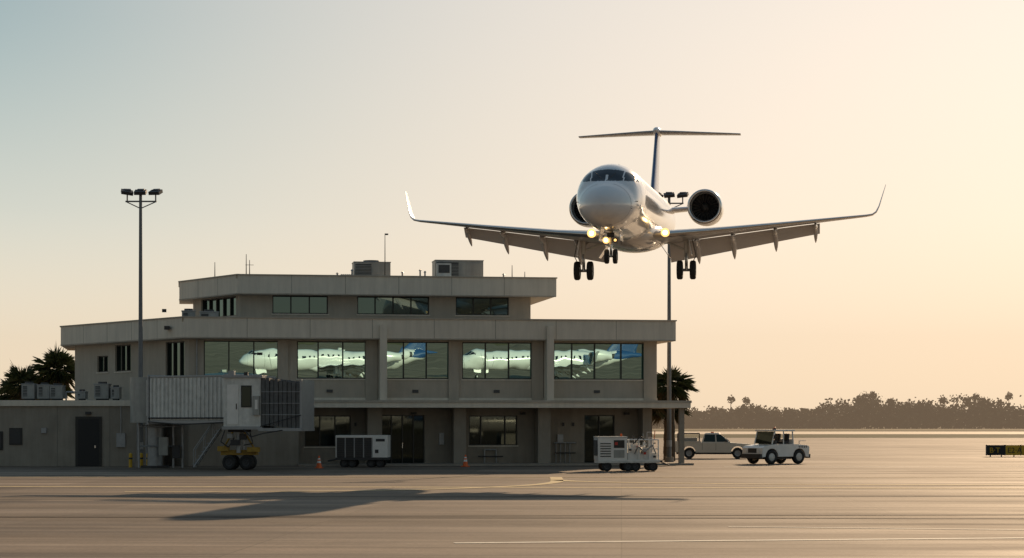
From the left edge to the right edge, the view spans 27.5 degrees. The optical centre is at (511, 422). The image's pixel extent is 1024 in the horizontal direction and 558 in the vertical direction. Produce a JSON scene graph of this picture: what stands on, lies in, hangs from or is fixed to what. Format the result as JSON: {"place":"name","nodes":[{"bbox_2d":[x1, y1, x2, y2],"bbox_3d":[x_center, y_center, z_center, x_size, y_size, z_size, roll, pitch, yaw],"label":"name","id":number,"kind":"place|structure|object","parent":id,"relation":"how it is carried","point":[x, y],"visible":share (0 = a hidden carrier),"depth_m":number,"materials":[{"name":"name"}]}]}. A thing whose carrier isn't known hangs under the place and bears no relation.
{"place":"outdoors","nodes":[
{"label":"outdoors","id":0,"kind":"place"},
{"bbox_2d":[130,371,314,469],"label":"jet bridge","id":1,"kind":"structure","parent":0,"point":[241,405],"depth_m":111.49,"materials":[{"name":"white paint"}]},
{"bbox_2d":[0,438,1023,557],"bbox_3d":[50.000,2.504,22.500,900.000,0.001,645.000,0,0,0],"label":"apron","id":2,"kind":"object","parent":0,"point":[994,490],"depth_m":60.97,"materials":[{"name":"concrete"}]},
{"bbox_2d":[0,378,21,399],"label":"palm tree","id":3,"kind":"object","parent":2,"relation":"on","point":[3,396],"visible":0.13,"depth_m":146.53,"materials":[{"name":"green plant"}]},
{"bbox_2d":[0,358,42,399],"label":"palm tree","id":4,"kind":"object","parent":2,"relation":"on","point":[14,375],"visible":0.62,"depth_m":142.50,"materials":[{"name":"green plant"}]},
{"bbox_2d":[30,347,74,399],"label":"palm tree","id":5,"kind":"object","parent":2,"relation":"on","point":[52,369],"visible":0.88,"depth_m":142.65,"materials":[{"name":"green plant"}]},
{"bbox_2d":[50,386,74,399],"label":"palm tree","id":6,"kind":"object","parent":2,"relation":"on","point":[70,395],"visible":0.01,"depth_m":146.87,"materials":[{"name":"green plant"}]},
{"bbox_2d":[0,400,165,465],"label":"annex","id":7,"kind":"object","parent":2,"relation":"on","point":[68,432],"visible":0.84,"depth_m":119.50,"materials":[{"name":"paint"}]},
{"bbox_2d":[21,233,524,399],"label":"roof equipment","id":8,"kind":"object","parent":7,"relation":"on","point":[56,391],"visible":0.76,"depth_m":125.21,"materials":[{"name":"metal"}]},
{"bbox_2d":[129,453,131,466],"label":"yellow bollard","id":9,"kind":"object","parent":2,"relation":"on","point":[130,459],"visible":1,"depth_m":116.89,"materials":[{"name":"metal"}]},
{"bbox_2d":[140,453,142,465],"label":"yellow bollard","id":10,"kind":"object","parent":2,"relation":"on","point":[141,459],"visible":0.64,"depth_m":116.87,"materials":[{"name":"metal"}]},
{"bbox_2d":[121,189,162,466],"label":"apron light pole","id":11,"kind":"object","parent":2,"relation":"on","point":[140,192],"visible":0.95,"depth_m":117.51,"materials":[{"name":"metal"}]},
{"bbox_2d":[316,456,321,467],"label":"traffic cone","id":12,"kind":"object","parent":2,"relation":"on","point":[319,465],"visible":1,"depth_m":114.71,"materials":[{"name":"orange plastic"}]},
{"bbox_2d":[328,435,389,466],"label":"cart","id":13,"kind":"object","parent":2,"relation":"on","point":[353,450],"visible":1,"depth_m":116.59,"materials":[{"name":"metal"}]},
{"bbox_2d":[60,274,693,466],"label":"walls","id":14,"kind":"structure","parent":2,"relation":"on","point":[545,401],"depth_m":122.96,"materials":[{"name":"paint"}]},
{"bbox_2d":[99,295,642,462],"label":"window frames","id":15,"kind":"structure","parent":14,"relation":"attached to","point":[174,355],"depth_m":123.62,"materials":[{"name":"black metal"}]},
{"bbox_2d":[101,297,642,462],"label":"window glass","id":16,"kind":"object","parent":15,"relation":"in","point":[607,361],"visible":0.85,"depth_m":123.24,"materials":[{"name":"glass"}]},
{"bbox_2d":[162,309,629,462],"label":"wall fittings","id":17,"kind":"object","parent":14,"relation":"attached to","point":[559,439],"depth_m":123.67,"materials":[{"name":"metal"}]},
{"bbox_2d":[461,455,469,466],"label":"traffic cone","id":18,"kind":"object","parent":2,"relation":"on","point":[465,463],"visible":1,"depth_m":118.91,"materials":[{"name":"orange plastic"}]},
{"bbox_2d":[0,466,1023,542],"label":"apron markings","id":19,"kind":"object","parent":2,"relation":"on","point":[556,480],"visible":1,"depth_m":56.19,"materials":[{"name":"white paint"}]},
{"bbox_2d":[593,432,668,470],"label":"ground power cart","id":20,"kind":"object","parent":2,"relation":"on","point":[628,456],"visible":1,"depth_m":107.48,"materials":[{"name":"white paint"}]},
{"bbox_2d":[652,400,666,417],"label":"palm tree","id":21,"kind":"object","parent":2,"relation":"on","point":[661,411],"visible":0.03,"depth_m":136.79,"materials":[{"name":"green plant"}]},
{"bbox_2d":[652,398,692,459],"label":"palm tree","id":22,"kind":"object","parent":2,"relation":"on","point":[657,418],"visible":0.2,"depth_m":138.87,"materials":[{"name":"green plant"}]},
{"bbox_2d":[659,192,688,461],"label":"apron light pole","id":23,"kind":"object","parent":2,"relation":"on","point":[669,457],"visible":0.62,"depth_m":130.90,"materials":[{"name":"metal"}]},
{"bbox_2d":[657,365,698,460],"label":"palm tree","id":24,"kind":"object","parent":2,"relation":"on","point":[679,387],"visible":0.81,"depth_m":135.39,"materials":[{"name":"green plant"}]},
{"bbox_2d":[675,432,749,458],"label":"pickup truck","id":25,"kind":"object","parent":2,"relation":"on","point":[714,443],"visible":0.86,"depth_m":145.13,"materials":[{"name":"paint"}]},
{"bbox_2d":[741,427,809,463],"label":"aircraft tug","id":26,"kind":"object","parent":2,"relation":"on","point":[771,447],"visible":1,"depth_m":126.40,"materials":[{"name":"white paint"}]},
{"bbox_2d":[986,445,1023,456],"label":"taxiway sign","id":27,"kind":"object","parent":2,"relation":"on","point":[1013,450],"visible":1,"depth_m":152.91,"materials":[{"name":"metal"}]},
{"bbox_2d":[0,0,1023,413],"label":"sky","id":28,"kind":"structure","parent":0,"point":[290,136],"materials":[{"name":"beige"}]},
{"bbox_2d":[405,127,885,279],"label":"regional jet","id":29,"kind":"object","parent":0,"point":[621,208],"visible":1,"depth_m":99.27,"materials":[{"name":"white metal"}]},
{"bbox_2d":[652,434,1023,437],"bbox_3d":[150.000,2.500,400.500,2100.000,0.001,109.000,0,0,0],"label":"grass","id":30,"kind":"structure","parent":0,"point":[872,435],"depth_m":407.14,"materials":[{"name":"plant"}]},
{"bbox_2d":[652,426,1023,431],"bbox_3d":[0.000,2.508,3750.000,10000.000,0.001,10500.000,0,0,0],"label":"ground","id":31,"kind":"structure","parent":0,"point":[738,428],"depth_m":767.14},
{"bbox_2d":[652,391,1023,428],"bbox_3d":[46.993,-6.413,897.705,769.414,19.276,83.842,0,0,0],"label":"distant trees","id":32,"kind":"object","parent":31,"relation":"on","point":[866,410],"visible":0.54,"depth_m":864.05,"materials":[{"name":"green plant"}]},
{"bbox_2d":[652,432,1023,433],"bbox_3d":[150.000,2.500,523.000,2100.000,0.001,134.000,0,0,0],"label":"runway","id":33,"kind":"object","parent":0,"point":[859,432],"depth_m":531.37,"materials":[{"name":"grey asphalt"}]},
{"bbox_2d":[652,430,1023,430],"bbox_3d":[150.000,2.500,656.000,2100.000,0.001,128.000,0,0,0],"label":"grass","id":34,"kind":"structure","parent":0,"point":[854,430],"depth_m":667.06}
]}

